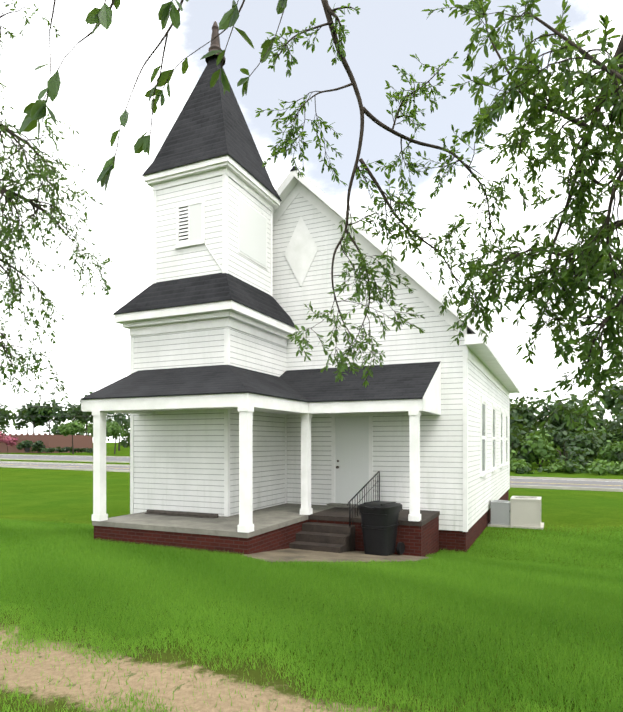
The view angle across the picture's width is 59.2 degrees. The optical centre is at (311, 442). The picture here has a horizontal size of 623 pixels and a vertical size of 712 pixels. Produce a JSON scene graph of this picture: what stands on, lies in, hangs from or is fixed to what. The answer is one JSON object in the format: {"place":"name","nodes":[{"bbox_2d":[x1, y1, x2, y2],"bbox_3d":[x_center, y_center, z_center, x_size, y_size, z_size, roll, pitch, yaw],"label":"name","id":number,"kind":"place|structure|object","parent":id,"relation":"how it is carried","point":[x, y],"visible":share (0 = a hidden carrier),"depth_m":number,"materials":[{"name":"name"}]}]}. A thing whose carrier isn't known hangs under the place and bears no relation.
{"place":"outdoors","nodes":[
{"label":"outdoors","id":0,"kind":"place"},
{"bbox_2d":[0,0,113,430],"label":"tree","id":1,"kind":"object","parent":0,"point":[5,232],"depth_m":9.18,"materials":[{"name":"green plant"}]},
{"bbox_2d":[19,0,286,191],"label":"tree","id":2,"kind":"object","parent":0,"point":[35,112],"depth_m":2.34,"materials":[{"name":"green plant"}]},
{"bbox_2d":[0,443,622,711],"bbox_3d":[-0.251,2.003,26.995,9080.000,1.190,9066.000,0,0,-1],"label":"ground","id":3,"kind":"structure","parent":0,"point":[51,495],"depth_m":4.37,"materials":[{"name":"green plant"}]},
{"bbox_2d":[81,21,519,556],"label":"church","id":4,"kind":"structure","parent":3,"relation":"on","point":[251,432],"depth_m":12.98,"materials":[{"name":"white wood"}]},
{"bbox_2d":[347,471,379,526],"bbox_3d":[1.231,1.260,12.652,0.032,1.095,2.295,0,0,24],"label":"stair railing","id":5,"kind":"object","parent":4,"relation":"attached to","point":[349,504],"visible":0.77,"depth_m":12.63,"materials":[{"name":"black metal"}]},
{"bbox_2d":[0,548,622,711],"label":"lawn","id":6,"kind":"structure","parent":3,"relation":"on","point":[573,600],"depth_m":5.20,"materials":[{"name":"green plant"}]},
{"bbox_2d":[0,380,622,475],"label":"trees","id":7,"kind":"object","parent":3,"relation":"on","point":[604,440],"visible":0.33,"depth_m":61.91,"materials":[{"name":"green plant"}]},
{"bbox_2d":[0,454,622,491],"bbox_3d":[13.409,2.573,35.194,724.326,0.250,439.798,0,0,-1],"label":"road and kerbs","id":8,"kind":"structure","parent":3,"relation":"on","point":[615,485],"depth_m":51.03,"materials":[{"name":"asphalt"}]},
{"bbox_2d":[0,371,622,416],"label":"poles and wires","id":9,"kind":"object","parent":3,"relation":"on","point":[120,414],"visible":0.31,"depth_m":80.39,"materials":[{"name":"wood"}]},
{"bbox_2d":[241,548,430,563],"bbox_3d":[0.517,2.249,10.392,2.887,0.525,3.336,0,0,24],"label":"concrete pad","id":10,"kind":"object","parent":3,"relation":"on","point":[289,555],"visible":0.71,"depth_m":10.29,"materials":[{"name":"grey concrete"}]},
{"bbox_2d":[358,500,404,555],"bbox_3d":[1.423,1.779,11.329,0.740,1.082,0.943,0,0,36],"label":"wheelie bin","id":11,"kind":"object","parent":10,"relation":"on","point":[380,523],"visible":0.98,"depth_m":11.06,"materials":[{"name":"plastic"}]},
{"bbox_2d":[488,500,511,527],"bbox_3d":[5.896,2.203,17.059,0.710,0.790,0.710,0,0,24],"label":"ac unit","id":12,"kind":"object","parent":3,"relation":"on","point":[500,513],"visible":1,"depth_m":16.82,"materials":[{"name":"metal"}]},
{"bbox_2d":[507,496,543,529],"bbox_3d":[6.655,2.143,16.995,1.010,0.910,1.110,0,0,24],"label":"ac unit","id":13,"kind":"object","parent":3,"relation":"on","point":[525,511],"visible":0.98,"depth_m":16.58,"materials":[{"name":"metal"}]},
{"bbox_2d":[0,517,622,592],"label":"lawn","id":14,"kind":"structure","parent":0,"point":[73,535],"depth_m":9.93,"materials":[{"name":"green plant"}]},
{"bbox_2d":[0,0,622,442],"label":"sky","id":15,"kind":"structure","parent":0,"point":[91,351],"materials":[{"name":"white"}]},
{"bbox_2d":[255,0,622,440],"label":"tree","id":16,"kind":"object","parent":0,"point":[534,122],"depth_m":4.07,"materials":[{"name":"green plant"}]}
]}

